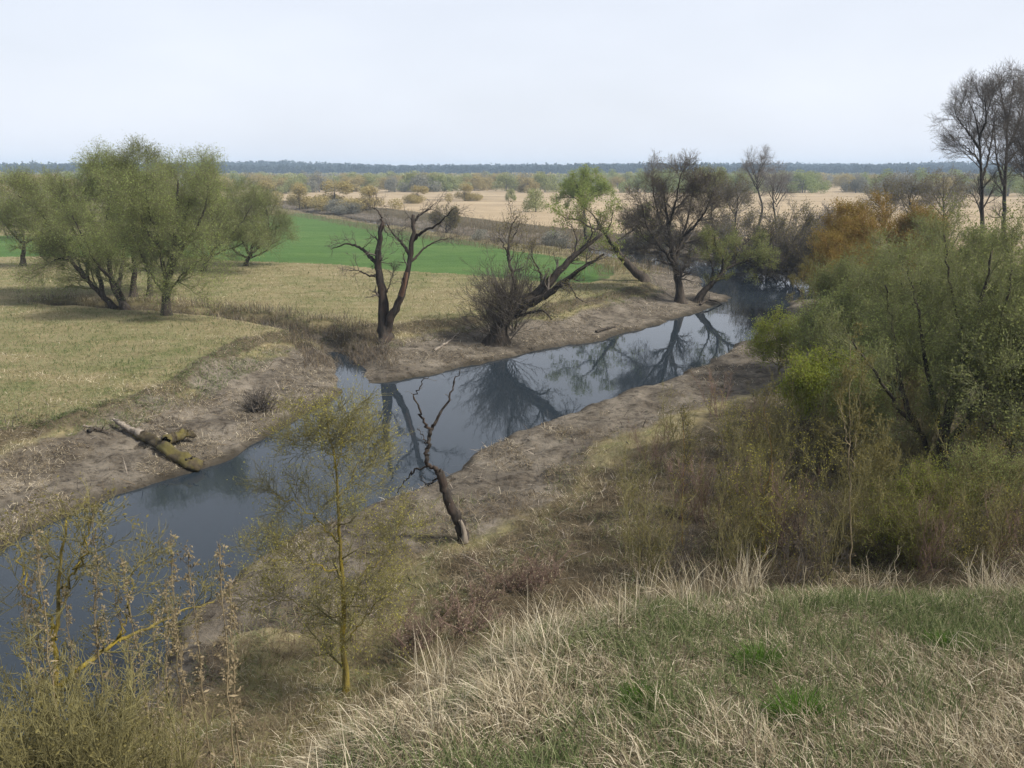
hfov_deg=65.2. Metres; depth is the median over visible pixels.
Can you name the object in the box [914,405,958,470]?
scrub shrub
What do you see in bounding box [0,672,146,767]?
slope shrub
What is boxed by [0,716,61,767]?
slope shrub
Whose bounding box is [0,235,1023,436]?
meadow grass
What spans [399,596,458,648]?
bramble
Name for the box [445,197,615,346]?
willow
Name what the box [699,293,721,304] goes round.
driftwood
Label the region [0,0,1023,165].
sky
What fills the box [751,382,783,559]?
sapling
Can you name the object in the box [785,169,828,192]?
belt tree
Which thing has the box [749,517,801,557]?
scrub shrub
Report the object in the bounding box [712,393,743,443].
scrub shrub
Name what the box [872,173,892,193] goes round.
belt tree
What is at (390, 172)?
belt tree
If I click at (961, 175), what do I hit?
belt tree
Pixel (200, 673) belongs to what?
dry weed
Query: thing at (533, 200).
round shrub
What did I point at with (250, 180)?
belt tree
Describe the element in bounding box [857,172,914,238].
grey tree
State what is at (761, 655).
grass tuft
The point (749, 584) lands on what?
dry stalk
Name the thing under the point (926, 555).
scrub shrub
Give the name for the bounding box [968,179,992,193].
belt tree
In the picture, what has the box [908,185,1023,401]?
thicket willow
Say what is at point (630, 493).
scrub shrub
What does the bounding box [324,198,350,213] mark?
dark bush
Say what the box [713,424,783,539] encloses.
scrub shrub
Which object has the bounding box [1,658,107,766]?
slope shrub
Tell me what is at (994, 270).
thicket willow
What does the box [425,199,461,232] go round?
olive bush
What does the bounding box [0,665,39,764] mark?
slope shrub
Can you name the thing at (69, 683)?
slope shrub
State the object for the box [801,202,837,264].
bank bush
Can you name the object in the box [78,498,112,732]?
dry weed
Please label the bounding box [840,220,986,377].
thicket willow
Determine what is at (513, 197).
round shrub
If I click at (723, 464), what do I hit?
sapling
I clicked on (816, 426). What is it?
scrub shrub
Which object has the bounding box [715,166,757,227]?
slender tree
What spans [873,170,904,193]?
belt tree
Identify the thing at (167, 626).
dry weed
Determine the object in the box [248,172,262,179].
belt tree
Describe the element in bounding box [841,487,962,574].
leafy bush
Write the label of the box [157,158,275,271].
willow
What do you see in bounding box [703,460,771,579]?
scrub shrub
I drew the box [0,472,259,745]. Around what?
young tree
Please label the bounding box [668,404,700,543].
sapling
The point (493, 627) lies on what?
dry stalk
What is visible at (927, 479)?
leafy bush
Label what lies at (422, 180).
belt tree
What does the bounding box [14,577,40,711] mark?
dry weed
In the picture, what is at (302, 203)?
tan thicket
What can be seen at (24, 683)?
slope shrub
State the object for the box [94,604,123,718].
dry weed
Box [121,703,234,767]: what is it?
slope shrub
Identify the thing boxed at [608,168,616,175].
belt tree
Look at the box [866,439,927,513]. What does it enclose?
scrub shrub
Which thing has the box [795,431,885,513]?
scrub shrub
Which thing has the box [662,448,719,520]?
scrub shrub
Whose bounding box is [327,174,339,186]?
belt tree
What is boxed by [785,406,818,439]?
scrub shrub
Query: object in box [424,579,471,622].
bramble
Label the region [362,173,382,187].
belt tree
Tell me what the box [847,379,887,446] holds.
scrub shrub
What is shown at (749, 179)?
belt tree
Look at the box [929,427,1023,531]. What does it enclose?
leafy bush
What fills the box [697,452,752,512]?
scrub shrub
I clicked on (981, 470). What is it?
scrub shrub
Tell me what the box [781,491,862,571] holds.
scrub shrub
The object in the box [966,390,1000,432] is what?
scrub shrub
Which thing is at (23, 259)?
willow
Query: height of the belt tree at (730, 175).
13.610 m
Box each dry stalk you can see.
[486,605,501,652]
[554,584,567,615]
[594,573,611,610]
[688,560,698,598]
[729,546,769,606]
[737,558,758,606]
[744,546,771,599]
[799,564,817,607]
[851,566,867,607]
[863,557,873,607]
[879,562,896,603]
[894,543,904,598]
[895,574,911,603]
[962,561,972,598]
[966,546,977,596]
[981,566,999,607]
[999,567,1021,600]
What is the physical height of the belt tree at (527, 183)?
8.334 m
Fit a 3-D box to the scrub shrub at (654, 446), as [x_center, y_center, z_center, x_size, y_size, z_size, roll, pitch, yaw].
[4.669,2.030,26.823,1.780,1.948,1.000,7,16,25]
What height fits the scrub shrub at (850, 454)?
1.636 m
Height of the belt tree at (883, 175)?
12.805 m
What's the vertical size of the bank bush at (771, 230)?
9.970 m
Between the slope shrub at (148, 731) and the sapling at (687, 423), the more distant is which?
the sapling at (687, 423)
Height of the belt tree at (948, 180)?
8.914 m
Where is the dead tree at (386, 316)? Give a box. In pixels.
[325,187,473,344]
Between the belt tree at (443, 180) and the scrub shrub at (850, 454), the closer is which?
the scrub shrub at (850, 454)
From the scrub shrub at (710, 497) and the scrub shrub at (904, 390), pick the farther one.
the scrub shrub at (904, 390)
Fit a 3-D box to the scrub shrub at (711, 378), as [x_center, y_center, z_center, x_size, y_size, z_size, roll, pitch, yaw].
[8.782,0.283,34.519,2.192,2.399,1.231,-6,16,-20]
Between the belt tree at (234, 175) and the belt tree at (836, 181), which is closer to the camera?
the belt tree at (234, 175)
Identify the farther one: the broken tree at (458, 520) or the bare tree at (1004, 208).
the bare tree at (1004, 208)
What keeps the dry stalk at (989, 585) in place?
on the ground at (314, 232)
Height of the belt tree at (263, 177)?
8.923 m
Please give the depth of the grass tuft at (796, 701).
3.46 m
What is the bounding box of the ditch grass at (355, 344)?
[17,290,401,369]
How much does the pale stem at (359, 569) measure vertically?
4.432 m
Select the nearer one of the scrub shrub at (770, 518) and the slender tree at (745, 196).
the scrub shrub at (770, 518)
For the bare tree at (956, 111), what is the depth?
70.47 m
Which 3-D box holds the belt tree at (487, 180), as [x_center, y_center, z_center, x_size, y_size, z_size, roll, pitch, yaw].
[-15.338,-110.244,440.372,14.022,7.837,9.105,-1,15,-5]
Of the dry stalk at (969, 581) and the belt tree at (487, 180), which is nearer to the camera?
the dry stalk at (969, 581)
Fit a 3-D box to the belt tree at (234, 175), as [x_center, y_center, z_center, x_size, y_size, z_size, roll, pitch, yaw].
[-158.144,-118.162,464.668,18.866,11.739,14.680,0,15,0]
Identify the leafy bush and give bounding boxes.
[740,302,810,373]
[770,335,874,427]
[809,355,902,444]
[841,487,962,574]
[856,439,990,539]
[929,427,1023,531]
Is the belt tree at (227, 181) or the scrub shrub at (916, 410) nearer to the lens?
the scrub shrub at (916, 410)
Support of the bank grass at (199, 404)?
on the ground at (314, 232)
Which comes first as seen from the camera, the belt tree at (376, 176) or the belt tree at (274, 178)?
the belt tree at (274, 178)
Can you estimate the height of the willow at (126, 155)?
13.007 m
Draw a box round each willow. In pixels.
[0,160,130,309]
[0,162,79,265]
[37,135,157,309]
[71,132,177,297]
[89,142,239,319]
[112,166,197,295]
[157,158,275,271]
[205,170,300,266]
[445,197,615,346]
[776,278,889,370]
[795,244,898,360]
[806,187,1023,474]
[833,282,970,414]
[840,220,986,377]
[889,209,1020,327]
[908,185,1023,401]
[914,265,1023,472]
[927,232,1023,412]
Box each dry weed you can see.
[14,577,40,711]
[21,574,50,720]
[29,526,62,757]
[56,585,78,687]
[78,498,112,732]
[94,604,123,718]
[104,562,145,766]
[113,555,157,765]
[146,599,164,746]
[154,575,177,767]
[163,530,189,764]
[166,604,205,767]
[178,540,215,767]
[208,539,240,767]
[219,575,248,767]
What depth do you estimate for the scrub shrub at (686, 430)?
26.61 m
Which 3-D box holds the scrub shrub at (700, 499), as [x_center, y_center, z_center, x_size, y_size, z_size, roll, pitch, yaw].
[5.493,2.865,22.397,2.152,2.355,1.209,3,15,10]
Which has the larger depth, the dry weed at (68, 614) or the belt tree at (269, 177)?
the belt tree at (269, 177)
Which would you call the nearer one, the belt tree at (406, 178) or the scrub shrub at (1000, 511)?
the scrub shrub at (1000, 511)
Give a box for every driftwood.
[86,422,109,433]
[433,330,459,350]
[595,326,615,332]
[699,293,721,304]
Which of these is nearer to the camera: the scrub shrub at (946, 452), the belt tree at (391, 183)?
the scrub shrub at (946, 452)
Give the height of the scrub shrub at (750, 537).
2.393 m
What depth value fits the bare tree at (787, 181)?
122.03 m
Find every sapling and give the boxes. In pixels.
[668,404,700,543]
[711,431,734,559]
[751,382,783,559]
[785,264,818,324]
[798,231,830,312]
[816,322,880,571]
[847,412,906,558]
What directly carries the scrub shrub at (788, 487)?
on the ground at (314, 232)
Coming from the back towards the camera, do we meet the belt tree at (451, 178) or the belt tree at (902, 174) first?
the belt tree at (451, 178)
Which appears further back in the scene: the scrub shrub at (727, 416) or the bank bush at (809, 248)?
the bank bush at (809, 248)
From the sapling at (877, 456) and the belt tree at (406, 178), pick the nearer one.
the sapling at (877, 456)
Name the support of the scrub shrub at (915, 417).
on the ground at (314, 232)
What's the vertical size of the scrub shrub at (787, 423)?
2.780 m
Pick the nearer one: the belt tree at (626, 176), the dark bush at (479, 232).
the dark bush at (479, 232)
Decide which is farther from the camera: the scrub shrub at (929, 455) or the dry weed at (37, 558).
the scrub shrub at (929, 455)
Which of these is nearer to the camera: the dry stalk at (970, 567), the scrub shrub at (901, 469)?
the dry stalk at (970, 567)
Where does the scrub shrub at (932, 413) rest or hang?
on the ground at (314, 232)
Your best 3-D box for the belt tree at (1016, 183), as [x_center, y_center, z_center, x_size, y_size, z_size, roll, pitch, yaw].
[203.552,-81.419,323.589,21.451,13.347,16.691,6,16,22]
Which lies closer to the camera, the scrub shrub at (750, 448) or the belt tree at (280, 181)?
the scrub shrub at (750, 448)
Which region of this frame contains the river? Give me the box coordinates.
[0,211,823,749]
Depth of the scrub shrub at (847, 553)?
19.92 m
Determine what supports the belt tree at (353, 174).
on the ground at (314, 232)
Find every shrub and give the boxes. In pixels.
[0,630,158,767]
[0,636,132,767]
[0,637,185,767]
[0,650,139,766]
[0,661,180,767]
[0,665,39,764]
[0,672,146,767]
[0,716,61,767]
[1,653,176,767]
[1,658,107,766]
[3,642,149,767]
[10,614,155,767]
[51,662,165,767]
[86,639,225,767]
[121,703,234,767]
[230,387,285,413]
[505,188,516,200]
[522,188,549,211]
[608,437,654,513]
[610,450,698,576]
[624,484,691,584]
[627,417,674,468]
[639,507,717,581]
[656,380,698,447]
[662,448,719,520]
[667,406,701,466]
[674,444,747,526]
[675,455,709,491]
[690,366,735,416]
[690,457,744,523]
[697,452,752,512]
[701,391,783,460]
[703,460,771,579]
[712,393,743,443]
[712,445,841,542]
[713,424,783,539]
[722,451,792,537]
[726,439,795,567]
[728,409,774,495]
[734,420,794,494]
[734,472,793,557]
[735,468,820,558]
[738,385,786,448]
[738,403,851,487]
[738,454,821,572]
[742,395,780,457]
[743,454,794,514]
[745,380,796,459]
[746,363,803,440]
[746,396,804,468]
[747,412,798,477]
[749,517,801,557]
[768,520,855,591]
[769,453,811,516]
[778,356,810,408]
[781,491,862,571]
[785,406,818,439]
[791,389,847,464]
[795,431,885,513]
[796,213,875,298]
[800,486,859,585]
[805,185,963,294]
[809,394,862,470]
[811,392,849,454]
[814,406,871,458]
[822,468,884,564]
[822,508,883,567]
[831,432,892,516]
[833,431,883,485]
[833,439,890,532]
[834,452,912,545]
[840,388,925,489]
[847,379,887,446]
[847,381,930,477]
[860,452,916,521]
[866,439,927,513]
[869,522,903,562]
[875,454,958,557]
[878,362,926,415]
[879,352,926,425]
[890,437,935,496]
[891,477,966,572]
[896,370,945,453]
[903,367,927,411]
[911,488,968,578]
[914,382,946,440]
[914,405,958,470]
[918,444,954,475]
[923,461,977,540]
[927,408,1023,496]
[932,445,993,491]
[947,458,1018,561]
[947,482,1020,573]
[950,451,1014,507]
[952,456,1023,582]
[958,389,1023,480]
[961,397,1015,454]
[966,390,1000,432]
[968,402,1014,467]
[974,470,1023,568]
[975,477,1023,576]
[987,455,1023,542]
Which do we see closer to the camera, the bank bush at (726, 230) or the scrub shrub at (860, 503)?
the scrub shrub at (860, 503)
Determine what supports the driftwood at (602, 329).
on the ground at (314, 232)
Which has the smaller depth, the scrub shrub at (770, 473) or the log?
the scrub shrub at (770, 473)
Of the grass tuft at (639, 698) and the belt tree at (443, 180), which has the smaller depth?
the grass tuft at (639, 698)
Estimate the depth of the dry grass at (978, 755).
3.55 m
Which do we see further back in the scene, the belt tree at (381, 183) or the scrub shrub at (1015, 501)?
the belt tree at (381, 183)
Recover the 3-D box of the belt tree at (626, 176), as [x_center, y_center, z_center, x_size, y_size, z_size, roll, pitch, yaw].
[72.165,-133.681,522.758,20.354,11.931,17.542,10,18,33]
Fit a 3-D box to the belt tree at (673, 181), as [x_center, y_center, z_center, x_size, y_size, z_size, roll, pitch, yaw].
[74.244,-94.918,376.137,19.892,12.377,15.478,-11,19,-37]
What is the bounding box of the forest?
[0,159,1020,175]
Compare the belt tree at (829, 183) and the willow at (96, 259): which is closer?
the willow at (96, 259)
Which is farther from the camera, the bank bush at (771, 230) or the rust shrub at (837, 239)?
the bank bush at (771, 230)
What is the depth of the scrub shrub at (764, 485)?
21.47 m
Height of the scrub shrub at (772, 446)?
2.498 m
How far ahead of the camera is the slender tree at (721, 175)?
127.51 m
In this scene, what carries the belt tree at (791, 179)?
on the ground at (314, 232)
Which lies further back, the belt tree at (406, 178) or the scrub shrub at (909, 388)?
the belt tree at (406, 178)
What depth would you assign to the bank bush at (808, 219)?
85.61 m
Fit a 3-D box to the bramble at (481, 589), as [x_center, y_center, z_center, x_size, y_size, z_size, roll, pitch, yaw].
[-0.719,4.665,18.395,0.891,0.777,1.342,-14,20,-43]
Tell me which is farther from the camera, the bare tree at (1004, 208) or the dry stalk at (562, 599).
the bare tree at (1004, 208)
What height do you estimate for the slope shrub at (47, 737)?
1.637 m
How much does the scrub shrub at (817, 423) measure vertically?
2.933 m
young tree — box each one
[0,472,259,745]
[222,364,445,692]
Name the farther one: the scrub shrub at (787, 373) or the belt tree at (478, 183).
the belt tree at (478, 183)
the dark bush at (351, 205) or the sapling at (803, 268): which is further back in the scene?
the dark bush at (351, 205)
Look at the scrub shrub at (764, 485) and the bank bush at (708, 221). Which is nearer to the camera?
the scrub shrub at (764, 485)
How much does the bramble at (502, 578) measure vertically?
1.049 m
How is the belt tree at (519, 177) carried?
on the ground at (314, 232)
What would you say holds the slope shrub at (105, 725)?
on the ground at (314, 232)
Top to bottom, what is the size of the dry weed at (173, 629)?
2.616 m
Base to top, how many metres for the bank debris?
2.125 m
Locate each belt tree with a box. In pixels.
[67,168,82,184]
[218,177,235,191]
[227,170,245,188]
[240,177,261,189]
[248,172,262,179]
[255,175,267,182]
[264,174,290,189]
[270,172,292,191]
[271,176,293,193]
[276,176,310,193]
[296,173,307,182]
[304,170,334,192]
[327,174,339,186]
[336,176,353,187]
[342,172,378,190]
[343,171,362,179]
[348,175,373,191]
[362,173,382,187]
[373,176,390,189]
[382,171,402,179]
[384,172,408,191]
[397,168,431,190]
[409,175,429,191]
[410,172,441,191]
[426,172,457,190]
[430,173,452,191]
[443,173,472,190]
[457,172,473,183]
[463,175,488,190]
[476,177,493,189]
[485,173,505,187]
[490,172,519,190]
[507,172,533,190]
[513,174,525,185]
[516,176,540,192]
[532,170,565,191]
[606,174,621,186]
[607,176,625,188]
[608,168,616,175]
[617,168,650,192]
[621,170,633,181]
[646,170,686,192]
[667,168,686,190]
[714,167,741,184]
[726,169,754,191]
[741,175,770,193]
[748,174,775,190]
[774,170,803,192]
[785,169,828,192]
[786,171,822,192]
[804,172,831,189]
[805,170,831,189]
[832,173,854,187]
[839,172,871,192]
[841,177,860,191]
[851,171,878,191]
[869,168,893,183]
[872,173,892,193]
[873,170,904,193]
[887,172,918,194]
[912,166,939,183]
[930,176,963,194]
[938,170,974,193]
[948,169,978,192]
[951,169,972,184]
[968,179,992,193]
[975,173,1014,192]
[983,166,1023,196]
[984,178,1009,195]
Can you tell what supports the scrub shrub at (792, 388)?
on the ground at (314, 232)
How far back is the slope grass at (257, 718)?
18.84 m
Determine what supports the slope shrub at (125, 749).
on the ground at (314, 232)
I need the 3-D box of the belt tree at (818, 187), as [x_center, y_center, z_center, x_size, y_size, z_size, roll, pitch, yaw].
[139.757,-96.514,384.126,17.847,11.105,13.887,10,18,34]
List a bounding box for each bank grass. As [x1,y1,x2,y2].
[0,264,832,563]
[228,201,797,274]
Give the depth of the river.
31.78 m
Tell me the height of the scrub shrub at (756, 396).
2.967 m
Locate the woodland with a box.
[0,172,1022,183]
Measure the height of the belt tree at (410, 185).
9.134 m
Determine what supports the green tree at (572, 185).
on the ground at (314, 232)
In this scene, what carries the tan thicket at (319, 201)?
on the ground at (314, 232)
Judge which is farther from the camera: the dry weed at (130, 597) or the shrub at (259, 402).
the shrub at (259, 402)
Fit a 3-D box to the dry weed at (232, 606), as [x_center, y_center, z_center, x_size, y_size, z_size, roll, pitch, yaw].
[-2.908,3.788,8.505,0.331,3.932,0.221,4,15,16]
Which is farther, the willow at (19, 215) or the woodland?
the woodland
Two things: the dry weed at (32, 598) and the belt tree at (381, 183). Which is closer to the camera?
the dry weed at (32, 598)
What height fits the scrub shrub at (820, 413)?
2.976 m
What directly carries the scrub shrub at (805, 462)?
on the ground at (314, 232)
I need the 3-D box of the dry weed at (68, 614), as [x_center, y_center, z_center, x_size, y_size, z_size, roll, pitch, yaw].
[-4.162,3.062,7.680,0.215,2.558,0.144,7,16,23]
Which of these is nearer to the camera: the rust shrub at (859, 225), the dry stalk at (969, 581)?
the dry stalk at (969, 581)
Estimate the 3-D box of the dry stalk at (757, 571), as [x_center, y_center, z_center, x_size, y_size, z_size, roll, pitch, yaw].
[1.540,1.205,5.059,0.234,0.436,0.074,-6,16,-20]
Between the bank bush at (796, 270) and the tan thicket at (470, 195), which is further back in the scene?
the tan thicket at (470, 195)
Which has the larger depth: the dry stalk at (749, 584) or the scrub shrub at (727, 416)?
the scrub shrub at (727, 416)
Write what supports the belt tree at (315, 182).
on the ground at (314, 232)
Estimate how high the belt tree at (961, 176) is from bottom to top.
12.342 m
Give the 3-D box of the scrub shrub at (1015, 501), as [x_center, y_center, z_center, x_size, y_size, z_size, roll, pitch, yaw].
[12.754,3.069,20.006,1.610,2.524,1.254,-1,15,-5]
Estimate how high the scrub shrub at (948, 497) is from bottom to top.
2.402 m
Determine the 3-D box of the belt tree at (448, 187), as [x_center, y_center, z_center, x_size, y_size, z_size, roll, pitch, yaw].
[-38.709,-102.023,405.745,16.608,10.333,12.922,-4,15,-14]
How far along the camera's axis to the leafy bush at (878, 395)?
28.17 m
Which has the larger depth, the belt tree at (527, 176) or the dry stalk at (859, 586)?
the belt tree at (527, 176)
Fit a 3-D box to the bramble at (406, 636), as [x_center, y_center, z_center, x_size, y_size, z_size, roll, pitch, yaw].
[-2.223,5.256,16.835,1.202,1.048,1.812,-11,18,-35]
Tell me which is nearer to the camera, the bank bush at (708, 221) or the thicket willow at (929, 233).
the thicket willow at (929, 233)
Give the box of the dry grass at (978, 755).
[266,573,1023,767]
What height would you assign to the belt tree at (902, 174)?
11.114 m
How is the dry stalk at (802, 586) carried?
on the ground at (314, 232)
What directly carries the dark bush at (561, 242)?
on the ground at (314, 232)
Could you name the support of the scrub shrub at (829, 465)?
on the ground at (314, 232)
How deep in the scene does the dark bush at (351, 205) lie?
207.93 m
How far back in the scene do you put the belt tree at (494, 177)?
478.63 m
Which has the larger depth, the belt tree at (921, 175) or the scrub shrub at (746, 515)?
the belt tree at (921, 175)
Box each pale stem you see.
[287,462,320,671]
[346,494,377,658]
[383,510,410,659]
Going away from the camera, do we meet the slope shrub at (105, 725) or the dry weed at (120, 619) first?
the slope shrub at (105, 725)
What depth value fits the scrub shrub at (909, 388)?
31.22 m
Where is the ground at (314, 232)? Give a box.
[0,184,1023,767]
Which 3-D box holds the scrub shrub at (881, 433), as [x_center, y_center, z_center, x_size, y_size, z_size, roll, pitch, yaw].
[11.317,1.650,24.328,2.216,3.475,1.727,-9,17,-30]
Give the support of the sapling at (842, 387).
on the ground at (314, 232)
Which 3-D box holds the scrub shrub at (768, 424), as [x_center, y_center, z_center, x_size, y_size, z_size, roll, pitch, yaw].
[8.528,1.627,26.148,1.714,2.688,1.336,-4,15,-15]
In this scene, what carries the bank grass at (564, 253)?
on the ground at (314, 232)
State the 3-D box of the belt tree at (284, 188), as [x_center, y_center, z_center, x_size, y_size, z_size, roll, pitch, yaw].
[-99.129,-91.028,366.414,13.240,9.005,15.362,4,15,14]
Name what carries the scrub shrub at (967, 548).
on the ground at (314, 232)
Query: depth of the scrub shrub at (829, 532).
18.74 m
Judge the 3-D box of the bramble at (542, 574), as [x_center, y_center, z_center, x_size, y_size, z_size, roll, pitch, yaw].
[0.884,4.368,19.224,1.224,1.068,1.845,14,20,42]
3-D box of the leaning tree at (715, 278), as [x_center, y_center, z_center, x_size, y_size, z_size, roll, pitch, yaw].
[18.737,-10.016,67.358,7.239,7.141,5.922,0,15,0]
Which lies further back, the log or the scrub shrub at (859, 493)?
the log
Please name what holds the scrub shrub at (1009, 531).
on the ground at (314, 232)
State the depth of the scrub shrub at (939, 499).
19.70 m
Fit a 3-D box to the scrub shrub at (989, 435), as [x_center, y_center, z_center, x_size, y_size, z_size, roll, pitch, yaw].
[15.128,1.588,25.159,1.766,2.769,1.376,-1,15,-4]
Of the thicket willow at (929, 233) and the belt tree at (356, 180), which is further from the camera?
the belt tree at (356, 180)
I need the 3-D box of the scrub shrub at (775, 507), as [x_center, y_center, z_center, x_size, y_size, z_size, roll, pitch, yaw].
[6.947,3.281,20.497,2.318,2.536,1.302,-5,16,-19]
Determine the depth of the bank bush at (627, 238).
114.58 m
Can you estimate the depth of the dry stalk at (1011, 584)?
5.01 m
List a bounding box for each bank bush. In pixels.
[613,230,653,251]
[637,221,675,252]
[672,221,712,255]
[696,208,739,260]
[704,236,744,265]
[710,202,763,256]
[732,235,780,275]
[739,201,800,279]
[756,220,818,281]
[761,197,822,273]
[782,222,836,264]
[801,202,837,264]
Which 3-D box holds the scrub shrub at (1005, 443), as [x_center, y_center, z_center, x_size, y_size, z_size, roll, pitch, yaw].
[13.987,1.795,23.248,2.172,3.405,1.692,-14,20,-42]
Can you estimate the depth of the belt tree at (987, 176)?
368.84 m
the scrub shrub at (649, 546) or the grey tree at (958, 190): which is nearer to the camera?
the scrub shrub at (649, 546)
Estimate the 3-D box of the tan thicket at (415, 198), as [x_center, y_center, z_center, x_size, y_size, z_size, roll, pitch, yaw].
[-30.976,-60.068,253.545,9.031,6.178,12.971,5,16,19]
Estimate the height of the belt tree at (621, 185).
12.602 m
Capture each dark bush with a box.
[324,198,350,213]
[331,201,364,214]
[469,228,487,240]
[539,230,572,247]
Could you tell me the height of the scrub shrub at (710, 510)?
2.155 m
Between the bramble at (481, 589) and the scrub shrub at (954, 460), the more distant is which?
the scrub shrub at (954, 460)
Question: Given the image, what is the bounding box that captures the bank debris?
[0,286,808,607]
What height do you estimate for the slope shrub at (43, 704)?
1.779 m
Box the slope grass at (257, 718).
[89,422,1023,767]
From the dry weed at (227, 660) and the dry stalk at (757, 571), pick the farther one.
the dry weed at (227, 660)
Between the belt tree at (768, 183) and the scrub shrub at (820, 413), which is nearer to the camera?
the scrub shrub at (820, 413)
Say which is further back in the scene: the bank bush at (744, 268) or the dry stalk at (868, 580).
the bank bush at (744, 268)
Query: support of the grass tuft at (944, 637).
on the ground at (314, 232)
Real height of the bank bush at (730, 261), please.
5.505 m
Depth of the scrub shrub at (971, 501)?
19.69 m
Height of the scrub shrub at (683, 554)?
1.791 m
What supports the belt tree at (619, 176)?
on the ground at (314, 232)
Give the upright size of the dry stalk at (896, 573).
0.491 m
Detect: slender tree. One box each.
[693,162,738,225]
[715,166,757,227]
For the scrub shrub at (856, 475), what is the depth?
22.39 m
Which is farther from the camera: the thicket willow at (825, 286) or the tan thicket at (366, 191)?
the tan thicket at (366, 191)
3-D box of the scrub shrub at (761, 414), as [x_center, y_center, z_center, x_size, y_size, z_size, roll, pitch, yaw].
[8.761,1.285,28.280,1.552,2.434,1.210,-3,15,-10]
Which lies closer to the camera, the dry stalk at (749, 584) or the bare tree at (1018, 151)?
the dry stalk at (749, 584)
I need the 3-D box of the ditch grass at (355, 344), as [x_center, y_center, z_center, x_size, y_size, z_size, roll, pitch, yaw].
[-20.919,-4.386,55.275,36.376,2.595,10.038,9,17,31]
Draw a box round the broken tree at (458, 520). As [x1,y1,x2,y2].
[397,371,468,543]
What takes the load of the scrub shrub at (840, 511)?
on the ground at (314, 232)
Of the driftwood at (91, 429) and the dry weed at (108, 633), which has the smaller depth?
the dry weed at (108, 633)
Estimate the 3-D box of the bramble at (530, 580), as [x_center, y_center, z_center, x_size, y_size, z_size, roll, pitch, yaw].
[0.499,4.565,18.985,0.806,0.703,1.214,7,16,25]
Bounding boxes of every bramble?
[370,594,436,657]
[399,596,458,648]
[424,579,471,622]
[435,583,506,638]
[459,564,508,607]
[469,549,541,596]
[510,558,548,593]
[511,542,576,592]
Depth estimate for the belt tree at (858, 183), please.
373.09 m
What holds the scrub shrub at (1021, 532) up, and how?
on the ground at (314, 232)
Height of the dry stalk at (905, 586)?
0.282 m
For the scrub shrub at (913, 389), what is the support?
on the ground at (314, 232)
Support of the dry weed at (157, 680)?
on the ground at (314, 232)
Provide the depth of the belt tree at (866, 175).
399.76 m
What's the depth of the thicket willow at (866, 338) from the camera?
31.13 m
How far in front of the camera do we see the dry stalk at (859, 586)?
4.95 m
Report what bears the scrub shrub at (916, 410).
on the ground at (314, 232)
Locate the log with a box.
[112,418,205,471]
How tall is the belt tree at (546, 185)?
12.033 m
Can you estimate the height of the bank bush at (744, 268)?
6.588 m
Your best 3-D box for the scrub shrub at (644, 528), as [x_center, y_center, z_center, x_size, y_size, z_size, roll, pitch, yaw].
[3.354,3.152,19.322,2.172,3.406,1.693,2,15,7]
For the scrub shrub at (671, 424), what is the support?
on the ground at (314, 232)
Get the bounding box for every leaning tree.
[546,186,652,282]
[688,222,780,302]
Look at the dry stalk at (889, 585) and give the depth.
4.76 m
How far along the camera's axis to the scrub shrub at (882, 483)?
21.95 m
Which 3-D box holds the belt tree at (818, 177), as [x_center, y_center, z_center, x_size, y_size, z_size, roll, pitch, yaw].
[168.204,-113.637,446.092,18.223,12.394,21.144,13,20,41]
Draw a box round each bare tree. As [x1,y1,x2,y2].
[736,144,782,226]
[755,162,799,229]
[924,65,1023,263]
[968,56,1023,262]
[982,65,1023,202]
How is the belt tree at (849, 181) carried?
on the ground at (314, 232)
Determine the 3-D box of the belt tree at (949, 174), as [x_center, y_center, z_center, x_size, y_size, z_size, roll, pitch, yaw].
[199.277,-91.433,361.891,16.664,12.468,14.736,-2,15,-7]
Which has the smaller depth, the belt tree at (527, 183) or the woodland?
the belt tree at (527, 183)
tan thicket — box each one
[237,179,300,201]
[271,182,312,209]
[309,179,354,211]
[335,185,403,210]
[402,185,428,203]
[444,182,482,200]
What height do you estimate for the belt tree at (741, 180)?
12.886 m
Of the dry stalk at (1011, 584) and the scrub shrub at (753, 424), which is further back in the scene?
the scrub shrub at (753, 424)
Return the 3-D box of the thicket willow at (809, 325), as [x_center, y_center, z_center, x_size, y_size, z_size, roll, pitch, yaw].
[15.589,-2.507,38.772,6.087,5.964,5.033,0,15,0]
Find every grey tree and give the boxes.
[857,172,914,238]
[884,169,938,213]
[912,163,974,223]
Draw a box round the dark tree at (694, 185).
[612,147,741,303]
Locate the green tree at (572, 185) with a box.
[546,162,617,248]
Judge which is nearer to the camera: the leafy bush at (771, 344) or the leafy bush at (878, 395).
the leafy bush at (878, 395)
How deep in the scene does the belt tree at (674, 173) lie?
406.49 m
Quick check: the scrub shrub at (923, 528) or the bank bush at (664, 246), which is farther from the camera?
the bank bush at (664, 246)
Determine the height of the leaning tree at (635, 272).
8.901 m
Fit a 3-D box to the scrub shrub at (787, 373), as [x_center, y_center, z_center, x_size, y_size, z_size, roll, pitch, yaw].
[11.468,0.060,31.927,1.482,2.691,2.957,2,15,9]
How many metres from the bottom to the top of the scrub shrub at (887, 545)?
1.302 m
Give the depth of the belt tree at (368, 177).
406.80 m
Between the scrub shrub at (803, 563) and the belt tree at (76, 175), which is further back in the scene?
the belt tree at (76, 175)
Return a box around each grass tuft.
[605,678,673,720]
[723,634,796,678]
[750,677,845,741]
[921,626,972,658]
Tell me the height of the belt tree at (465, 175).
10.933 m
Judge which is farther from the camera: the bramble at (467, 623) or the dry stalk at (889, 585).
the bramble at (467, 623)

